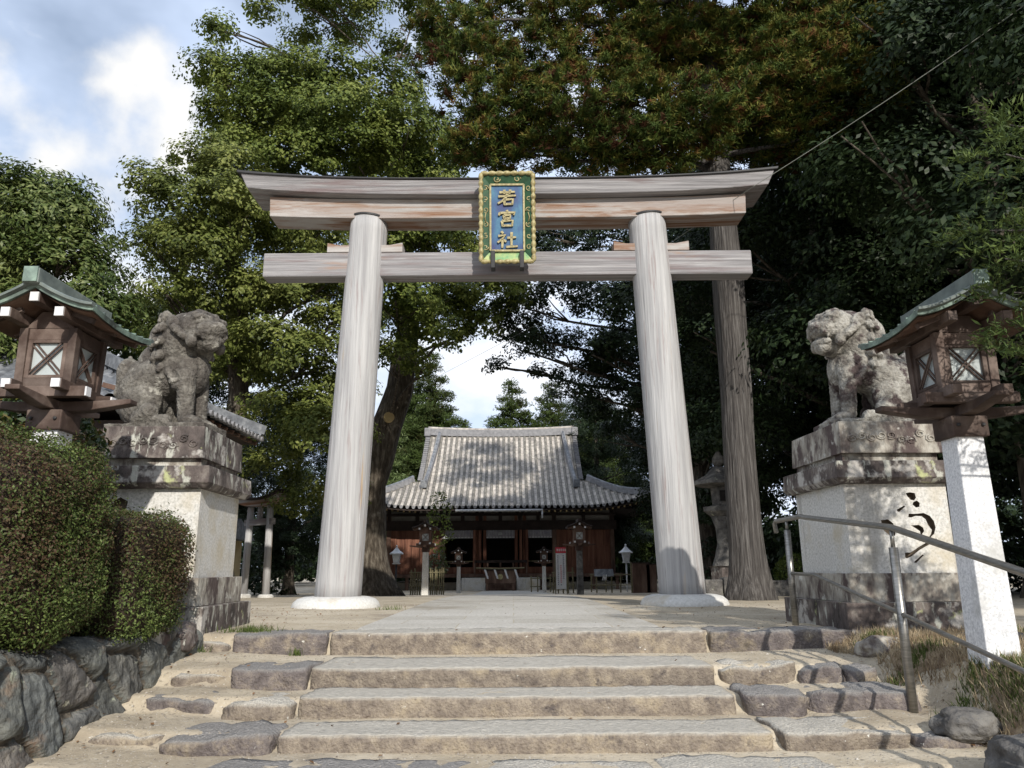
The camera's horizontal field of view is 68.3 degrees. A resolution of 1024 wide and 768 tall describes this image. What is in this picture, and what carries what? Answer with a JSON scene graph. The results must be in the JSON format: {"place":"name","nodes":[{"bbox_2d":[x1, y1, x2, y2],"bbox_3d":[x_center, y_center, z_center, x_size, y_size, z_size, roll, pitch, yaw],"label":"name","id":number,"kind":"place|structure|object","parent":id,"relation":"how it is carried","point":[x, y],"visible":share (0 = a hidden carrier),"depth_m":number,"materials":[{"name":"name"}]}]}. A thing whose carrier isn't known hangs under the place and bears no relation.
{"place":"outdoors","nodes":[
{"label":"outdoors","id":0,"kind":"place"},
{"bbox_2d":[357,590,657,629],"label":"path","id":1,"kind":"structure","parent":0,"point":[530,609],"depth_m":9.24,"materials":[{"name":"stone"}]},
{"bbox_2d":[0,0,1021,570],"label":"sky","id":2,"kind":"structure","parent":0,"point":[86,85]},
{"bbox_2d":[37,602,992,767],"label":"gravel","id":3,"kind":"structure","parent":0,"point":[529,757],"depth_m":5.16,"materials":[{"name":"grey gravel"}]},
{"bbox_2d":[25,577,1023,767],"bbox_3d":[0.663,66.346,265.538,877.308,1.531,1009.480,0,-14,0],"label":"ground","id":4,"kind":"structure","parent":0,"point":[626,601],"depth_m":5.17,"materials":[{"name":"soil"}]},
{"bbox_2d":[0,398,112,507],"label":"camellia bush","id":5,"kind":"object","parent":4,"relation":"on","point":[94,438],"visible":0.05,"depth_m":6.17,"materials":[{"name":"green plant"}]},
{"bbox_2d":[0,419,123,654],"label":"hedge","id":6,"kind":"object","parent":4,"relation":"on","point":[50,544],"visible":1,"depth_m":4.38,"materials":[{"name":"green plant"}]},
{"bbox_2d":[0,266,153,637],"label":"lantern","id":7,"kind":"object","parent":4,"relation":"on","point":[65,335],"visible":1,"depth_m":5.35,"materials":[{"name":"wood"}]},
{"bbox_2d":[0,152,155,365],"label":"oak tree","id":8,"kind":"object","parent":4,"relation":"on","point":[55,212],"visible":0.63,"depth_m":14.77,"materials":[{"name":"green plant"}]},
{"bbox_2d":[0,620,202,767],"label":"retaining wall","id":9,"kind":"structure","parent":4,"relation":"on","point":[56,697],"depth_m":4.61,"materials":[{"name":"stone"}]},
{"bbox_2d":[151,626,172,646],"bbox_3d":[-2.906,2.009,5.943,0.368,0.282,0.500,0,-14,0],"label":"boulder","id":10,"kind":"object","parent":9,"relation":"on","point":[162,638],"visible":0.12,"depth_m":5.92,"materials":[{"name":"stone"}]},
{"bbox_2d":[53,498,197,645],"bbox_3d":[-3.217,1.435,5.759,1.363,1.154,1.246,0,-14,0],"label":"hedge","id":11,"kind":"object","parent":4,"relation":"on","point":[148,559],"visible":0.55,"depth_m":5.46,"materials":[{"name":"green plant"}]},
{"bbox_2d":[0,339,266,491],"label":"tiled pavilion","id":12,"kind":"structure","parent":4,"relation":"on","point":[238,429],"depth_m":14.07,"materials":[{"name":"grey tile"}]},
{"bbox_2d":[100,426,250,634],"bbox_3d":[-3.462,1.528,7.631,1.304,2.014,1.464,0,-14,-2],"label":"stone pedestal","id":13,"kind":"object","parent":4,"relation":"on","point":[191,473],"visible":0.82,"depth_m":7.23,"materials":[{"name":"white stone"}]},
{"bbox_2d":[103,309,227,438],"bbox_3d":[-3.498,-0.112,7.837,1.188,1.326,0.749,-1,-14,4],"label":"lion dog statue","id":14,"kind":"object","parent":13,"relation":"on","point":[163,372],"visible":0.78,"depth_m":7.61,"materials":[{"name":"stone"}]},
{"bbox_2d":[175,621,198,651],"bbox_3d":[-2.801,2.145,6.360,0.288,0.282,0.350,0,-14,0],"label":"boulder","id":15,"kind":"object","parent":4,"relation":"on","point":[186,634],"visible":0.5,"depth_m":6.28,"materials":[{"name":"stone"}]},
{"bbox_2d":[109,294,288,527],"bbox_3d":[-11.265,1.924,26.286,7.551,11.155,7.407,-7,-15,24],"label":"evergreen tree","id":16,"kind":"object","parent":4,"relation":"on","point":[218,394],"visible":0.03,"depth_m":26.98,"materials":[{"name":"green plant"}]},
{"bbox_2d":[234,519,254,576],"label":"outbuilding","id":17,"kind":"structure","parent":4,"relation":"on","point":[240,532],"depth_m":24.86,"materials":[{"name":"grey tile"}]},
{"bbox_2d":[109,126,394,576],"bbox_3d":[-7.446,-0.664,20.262,7.571,12.791,7.744,6,-15,-24],"label":"broadleaf tree","id":18,"kind":"object","parent":4,"relation":"on","point":[225,213],"visible":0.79,"depth_m":18.63,"materials":[{"name":"green plant"}]},
{"bbox_2d":[239,489,287,597],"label":"shrine gate","id":19,"kind":"structure","parent":4,"relation":"on","point":[268,521],"depth_m":19.90,"materials":[{"name":"grey wood"}]},
{"bbox_2d":[238,391,331,594],"bbox_3d":[-9.521,4.684,33.026,6.100,9.187,6.218,-1,-14,0],"label":"evergreen tree","id":20,"kind":"object","parent":4,"relation":"on","point":[288,538],"visible":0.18,"depth_m":31.75,"materials":[{"name":"green plant"}]},
{"bbox_2d":[172,0,543,595],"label":"camphor tree","id":21,"kind":"object","parent":4,"relation":"on","point":[295,103],"visible":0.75,"depth_m":22.55,"materials":[{"name":"green plant"}]},
{"bbox_2d":[390,545,403,581],"bbox_3d":[-5.068,8.148,33.018,0.620,2.160,0.537,0,-14,0],"label":"metal lantern","id":22,"kind":"object","parent":4,"relation":"on","point":[396,552],"visible":0.96,"depth_m":33.01,"materials":[{"name":"metal"}]},
{"bbox_2d":[317,387,479,580],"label":"conifer","id":23,"kind":"object","parent":4,"relation":"on","point":[411,470],"depth_m":56.30,"materials":[{"name":"green plant"}]},
{"bbox_2d":[386,426,416,534],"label":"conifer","id":24,"kind":"object","parent":4,"relation":"on","point":[393,473],"visible":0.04,"depth_m":52.62,"materials":[{"name":"plant"}]},
{"bbox_2d":[409,568,420,594],"bbox_3d":[-3.597,7.395,28.045,0.433,1.056,0.084,0,-14,0],"label":"bamboo fence","id":25,"kind":"object","parent":4,"relation":"on","point":[412,585],"visible":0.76,"depth_m":28.04,"materials":[{"name":"brown wood"}]},
{"bbox_2d":[409,520,441,594],"bbox_3d":[-3.009,6.181,26.290,1.142,2.815,1.020,0,-14,0],"label":"lantern","id":26,"kind":"object","parent":4,"relation":"on","point":[425,544],"visible":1,"depth_m":26.23,"materials":[{"name":"grey stone"}]},
{"bbox_2d":[429,566,444,594],"bbox_3d":[-2.783,7.357,28.057,0.582,1.128,0.092,0,-14,0],"label":"bamboo fence","id":27,"kind":"object","parent":4,"relation":"on","point":[436,585],"visible":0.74,"depth_m":28.04,"materials":[{"name":"beige wood"}]},
{"bbox_2d":[391,351,484,578],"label":"conifer","id":28,"kind":"object","parent":4,"relation":"on","point":[431,411],"visible":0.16,"depth_m":55.59,"materials":[{"name":"green plant"}]},
{"bbox_2d":[429,549,449,579],"bbox_3d":[-3.141,7.695,32.068,1.074,1.363,0.898,0,-14,0],"label":"red shrub","id":29,"kind":"object","parent":4,"relation":"on","point":[437,560],"visible":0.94,"depth_m":32.05,"materials":[{"name":"green plant"}]},
{"bbox_2d":[426,491,455,552],"bbox_3d":[-2.831,5.457,30.053,1.201,2.477,0.954,0,-14,0],"label":"sapling","id":30,"kind":"object","parent":4,"relation":"on","point":[446,517],"visible":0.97,"depth_m":30.08,"materials":[{"name":"green plant"}]},
{"bbox_2d":[450,547,466,592],"bbox_3d":[-2.297,8.117,32.506,0.862,2.125,0.770,0,-14,0],"label":"lantern","id":31,"kind":"object","parent":4,"relation":"on","point":[458,561],"visible":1,"depth_m":32.46,"materials":[{"name":"grey stone"}]},
{"bbox_2d":[476,567,524,590],"bbox_3d":[-0.553,9.320,35.969,2.302,1.145,0.815,0,-14,0],"label":"offertory table","id":32,"kind":"object","parent":4,"relation":"on","point":[499,575],"visible":0.98,"depth_m":35.72,"materials":[{"name":"brown wood"}]},
{"bbox_2d":[237,166,778,608],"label":"torii gate","id":33,"kind":"structure","parent":4,"relation":"on","point":[367,261],"depth_m":12.66,"materials":[{"name":"grey wood"}]},
{"bbox_2d":[478,170,535,271],"bbox_3d":[-0.079,-2.694,12.432,0.944,1.662,0.240,0,-7,0],"label":"name tablet","id":34,"kind":"object","parent":33,"relation":"attached to","point":[507,218],"visible":1,"depth_m":12.40,"materials":[{"name":"green paint"}]},
{"bbox_2d":[386,426,649,590],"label":"temple hall","id":35,"kind":"structure","parent":4,"relation":"on","point":[518,497],"depth_m":39.01,"materials":[{"name":"grey tile"}]},
{"bbox_2d":[473,530,475,573],"bbox_3d":[-1.916,8.564,38.527,0.130,2.171,0.390,0,-14,0],"label":"folding door","id":36,"kind":"structure","parent":35,"relation":"in","point":[474,531],"depth_m":38.37,"materials":[{"name":"brown wood"}]},
{"bbox_2d":[479,530,481,573],"bbox_3d":[-1.630,8.562,38.527,0.130,2.171,0.390,0,-14,0],"label":"folding door","id":37,"kind":"structure","parent":35,"relation":"in","point":[480,531],"depth_m":38.41,"materials":[{"name":"brown wood"}]},
{"bbox_2d":[519,530,521,572],"bbox_3d":[0.450,8.547,38.527,0.130,2.171,0.390,0,-14,0],"label":"folding door","id":38,"kind":"structure","parent":35,"relation":"in","point":[520,531],"depth_m":38.43,"materials":[{"name":"brown wood"}]},
{"bbox_2d":[525,530,528,572],"bbox_3d":[0.762,8.545,38.527,0.130,2.171,0.390,0,-14,0],"label":"folding door","id":39,"kind":"structure","parent":35,"relation":"in","point":[526,531],"depth_m":38.40,"materials":[{"name":"brown wood"}]},
{"bbox_2d":[483,377,570,579],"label":"conifer","id":40,"kind":"object","parent":4,"relation":"on","point":[510,412],"visible":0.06,"depth_m":57.60,"materials":[{"name":"green plant"}]},
{"bbox_2d":[57,605,1012,763],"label":"fallen leaves","id":41,"kind":"object","parent":4,"relation":"on","point":[457,629],"visible":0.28,"depth_m":5.60,"materials":[{"name":"brown plant"}]},
{"bbox_2d":[94,625,986,767],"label":"stone stairs","id":42,"kind":"structure","parent":4,"relation":"on","point":[345,688],"depth_m":5.14,"materials":[{"name":"stone"}]},
{"bbox_2d":[772,514,1023,712],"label":"handrail","id":43,"kind":"object","parent":42,"relation":"on","point":[905,646],"visible":0.95,"depth_m":5.20,"materials":[{"name":"metal"}]},
{"bbox_2d":[530,575,551,591],"bbox_3d":[1.274,8.859,33.342,0.937,0.855,0.088,0,-14,0],"label":"bamboo fence","id":44,"kind":"object","parent":4,"relation":"on","point":[537,586],"visible":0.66,"depth_m":33.33,"materials":[{"name":"brown wood"}]},
{"bbox_2d":[534,546,552,592],"bbox_3d":[1.383,8.086,32.508,0.862,2.125,0.770,0,-14,0],"label":"lantern","id":45,"kind":"object","parent":4,"relation":"on","point":[544,556],"visible":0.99,"depth_m":32.46,"materials":[{"name":"grey stone"}]},
{"bbox_2d":[554,547,567,593],"bbox_3d":[1.859,7.122,28.624,0.466,1.820,0.040,0,-14,0],"label":"banner sign","id":46,"kind":"object","parent":4,"relation":"on","point":[561,568],"visible":1,"depth_m":28.64,"materials":[{"name":"white paint"}]},
{"bbox_2d":[552,567,574,592],"bbox_3d":[2.035,7.850,29.982,0.892,1.113,0.082,0,-14,0],"label":"bamboo fence","id":47,"kind":"object","parent":4,"relation":"on","point":[572,584],"visible":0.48,"depth_m":29.97,"materials":[{"name":"brown wood"}]},
{"bbox_2d":[563,518,595,593],"bbox_3d":[2.354,6.126,26.294,1.142,2.815,1.020,0,-14,0],"label":"lantern","id":48,"kind":"object","parent":4,"relation":"on","point":[578,542],"visible":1,"depth_m":26.23,"materials":[{"name":"brown wood"}]},
{"bbox_2d":[529,382,630,581],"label":"conifer","id":49,"kind":"object","parent":4,"relation":"on","point":[550,417],"visible":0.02,"depth_m":59.55,"materials":[{"name":"green plant"}]},
{"bbox_2d":[551,396,652,579],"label":"evergreen tree","id":50,"kind":"object","parent":4,"relation":"on","point":[596,452],"visible":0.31,"depth_m":44.73,"materials":[{"name":"green plant"}]},
{"bbox_2d":[548,395,657,580],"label":"conifer","id":51,"kind":"object","parent":4,"relation":"on","point":[643,553],"visible":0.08,"depth_m":53.49,"materials":[{"name":"green plant"}]},
{"bbox_2d":[594,569,613,592],"bbox_3d":[3.659,7.873,29.956,0.760,1.032,0.271,0,-14,0],"label":"notice stand","id":52,"kind":"object","parent":4,"relation":"on","point":[604,573],"visible":0.88,"depth_m":29.99,"materials":[{"name":"grey wood"}]},
{"bbox_2d":[590,574,630,591],"bbox_3d":[4.274,8.420,31.900,1.955,0.934,0.087,0,-14,0],"label":"bamboo fence","id":53,"kind":"object","parent":4,"relation":"on","point":[605,584],"visible":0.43,"depth_m":31.86,"materials":[{"name":"brown wood"}]},
{"bbox_2d":[198,605,1023,731],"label":"green grass","id":54,"kind":"structure","parent":4,"relation":"on","point":[252,628],"depth_m":4.87,"materials":[{"name":"green plant"}]},
{"bbox_2d":[619,544,632,591],"bbox_3d":[5.008,8.092,33.014,0.620,2.160,0.537,0,-14,0],"label":"metal lantern","id":55,"kind":"object","parent":4,"relation":"on","point":[625,551],"visible":0.95,"depth_m":32.99,"materials":[{"name":"grey metal"}]},
{"bbox_2d":[238,493,1023,582],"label":"woodland","id":56,"kind":"object","parent":4,"relation":"on","point":[308,575],"visible":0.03,"depth_m":50.82,"materials":[{"name":"green plant"}]},
{"bbox_2d":[239,493,1023,594],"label":"undergrowth","id":57,"kind":"object","parent":4,"relation":"on","point":[1013,553],"visible":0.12,"depth_m":22.06,"materials":[{"name":"green plant"}]},
{"bbox_2d":[630,562,632,592],"bbox_3d":[4.767,7.745,30.011,0.080,1.300,0.080,0,-14,0],"label":"wooden post","id":58,"kind":"object","parent":4,"relation":"on","point":[631,577],"visible":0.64,"depth_m":29.97,"materials":[{"name":"brown wood"}]},
{"bbox_2d":[473,152,805,579],"bbox_3d":[5.130,-1.260,27.347,13.030,17.533,8.680,0,-14,0],"label":"spreading evergreen","id":59,"kind":"object","parent":4,"relation":"on","point":[605,351],"visible":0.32,"depth_m":25.50,"materials":[{"name":"green plant"}]},
{"bbox_2d":[631,562,650,592],"bbox_3d":[5.123,7.750,30.009,0.740,1.290,0.460,0,-14,0],"label":"wooden box","id":60,"kind":"object","parent":4,"relation":"on","point":[639,575],"visible":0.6,"depth_m":29.83,"materials":[{"name":"brown wood"}]},
{"bbox_2d":[645,564,656,592],"bbox_3d":[5.519,7.774,30.003,0.460,1.240,0.460,0,-14,0],"label":"wooden box","id":61,"kind":"object","parent":4,"relation":"on","point":[652,583],"visible":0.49,"depth_m":29.82,"materials":[{"name":"brown wood"}]},
{"bbox_2d":[399,0,925,600],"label":"cedar tree","id":62,"kind":"object","parent":4,"relation":"on","point":[715,64],"visible":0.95,"depth_m":14.44,"materials":[{"name":"green plant"}]},
{"bbox_2d":[565,164,821,528],"bbox_3d":[8.555,-0.175,29.977,11.565,17.065,12.240,-13,-19,42],"label":"evergreen tree","id":63,"kind":"object","parent":4,"relation":"on","point":[640,453],"visible":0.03,"depth_m":29.62,"materials":[{"name":"green plant"}]},
{"bbox_2d":[624,379,776,543],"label":"evergreen tree","id":64,"kind":"object","parent":4,"relation":"on","point":[644,517],"visible":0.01,"depth_m":40.01,"materials":[{"name":"green plant"}]},
{"bbox_2d":[694,451,728,579],"bbox_3d":[4.808,3.191,17.228,1.307,3.360,1.135,0,-14,0],"label":"stone lantern","id":65,"kind":"object","parent":4,"relation":"on","point":[713,479],"visible":0.62,"depth_m":17.06,"materials":[{"name":"grey stone"}]},
{"bbox_2d":[720,490,725,500],"bbox_3d":[4.804,2.534,17.152,0.160,0.240,0.010,0,-14,0],"label":"window","id":66,"kind":"structure","parent":65,"relation":"in","point":[722,492],"depth_m":17.15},
{"bbox_2d":[705,577,789,596],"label":"stone wall","id":67,"kind":"structure","parent":4,"relation":"on","point":[718,586],"depth_m":15.45,"materials":[{"name":"grey stone"}]},
{"bbox_2d":[773,552,802,579],"bbox_3d":[6.334,4.136,16.477,1.175,0.957,1.168,0,-14,0],"label":"round bush","id":68,"kind":"object","parent":4,"relation":"on","point":[780,569],"visible":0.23,"depth_m":16.35,"materials":[{"name":"green plant"}]},
{"bbox_2d":[576,12,1023,497],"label":"evergreen tree","id":69,"kind":"object","parent":4,"relation":"on","point":[751,231],"visible":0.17,"depth_m":18.39,"materials":[{"name":"green plant"}]},
{"bbox_2d":[704,234,1002,514],"bbox_3d":[14.265,-0.131,30.087,11.548,17.061,11.328,5,-15,-21],"label":"evergreen tree","id":70,"kind":"object","parent":4,"relation":"on","point":[816,413],"visible":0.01,"depth_m":29.00,"materials":[{"name":"green plant"}]},
{"bbox_2d":[718,55,1020,507],"bbox_3d":[11.921,-1.939,23.451,11.328,17.061,11.548,-2,-14,6],"label":"evergreen tree","id":71,"kind":"object","parent":4,"relation":"on","point":[760,293],"visible":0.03,"depth_m":21.32,"materials":[{"name":"green plant"}]},
{"bbox_2d":[783,421,963,636],"bbox_3d":[3.609,1.479,7.631,1.304,2.014,1.464,0,-14,-2],"label":"stone pedestal","id":72,"kind":"object","parent":4,"relation":"on","point":[890,472],"visible":0.88,"depth_m":7.11,"materials":[{"name":"white stone"}]},
{"bbox_2d":[806,308,913,430],"bbox_3d":[3.619,-0.151,7.834,1.121,1.303,0.742,-1,-14,4],"label":"lion dog statue","id":73,"kind":"object","parent":72,"relation":"on","point":[836,337],"visible":0.76,"depth_m":7.62,"materials":[{"name":"stone"}]},
{"bbox_2d":[854,635,898,657],"bbox_3d":[3.055,2.145,6.110,0.504,0.217,0.378,0,-14,0],"label":"boulder","id":74,"kind":"object","parent":4,"relation":"on","point":[867,646],"visible":0.34,"depth_m":6.04,"materials":[{"name":"stone"}]},
{"bbox_2d":[738,0,1023,597],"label":"evergreen tree","id":75,"kind":"object","parent":4,"relation":"on","point":[929,213],"visible":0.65,"depth_m":13.40,"materials":[{"name":"green plant"}]},
{"bbox_2d":[441,6,1022,374],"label":"overhead cable","id":76,"kind":"object","parent":75,"relation":"attached to","point":[791,162],"visible":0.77,"depth_m":11.82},
{"bbox_2d":[800,0,1023,486],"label":"evergreen tree","id":77,"kind":"object","parent":4,"relation":"on","point":[978,260],"visible":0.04,"depth_m":15.52,"materials":[{"name":"green plant"}]},
{"bbox_2d":[858,269,1023,668],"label":"lantern","id":78,"kind":"object","parent":4,"relation":"on","point":[958,390],"visible":0.89,"depth_m":5.15,"materials":[{"name":"stone"}]},
{"bbox_2d":[879,127,1023,467],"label":"evergreen tree","id":79,"kind":"object","parent":4,"relation":"on","point":[1012,163],"visible":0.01,"depth_m":20.73,"materials":[{"name":"green plant"}]},
{"bbox_2d":[928,706,1002,743],"bbox_3d":[2.734,2.054,4.551,0.381,0.197,0.291,0,-14,0],"label":"boulder","id":80,"kind":"object","parent":4,"relation":"on","point":[969,725],"visible":0.98,"depth_m":4.46,"materials":[{"name":"grey stone"}]},
{"bbox_2d":[923,61,1023,375],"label":"juniper tree","id":81,"kind":"object","parent":4,"relation":"on","point":[1017,261],"visible":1,"depth_m":4.51,"materials":[{"name":"green plant"}]},
{"bbox_2d":[984,733,1023,767],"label":"boulder","id":82,"kind":"object","parent":4,"relation":"on","point":[1004,751],"visible":1,"depth_m":3.82,"materials":[{"name":"grey stone"}]},
{"bbox_2d":[995,473,1021,509],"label":"evergreen tree","id":83,"kind":"object","parent":4,"relation":"on","point":[1005,501],"depth_m":29.27,"materials":[{"name":"green plant"}]},
{"bbox_2d":[1007,266,1023,299],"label":"evergreen tree","id":84,"kind":"object","parent":4,"relation":"on","point":[1016,284],"visible":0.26,"depth_m":12.98,"materials":[{"name":"green plant"}]},
{"bbox_2d":[825,621,1023,746],"bbox_3d":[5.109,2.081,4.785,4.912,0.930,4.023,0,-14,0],"label":"dry grass","id":85,"kind":"structure","parent":0,"point":[846,646],"depth_m":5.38,"materials":[{"name":"brown plant"}]}
]}

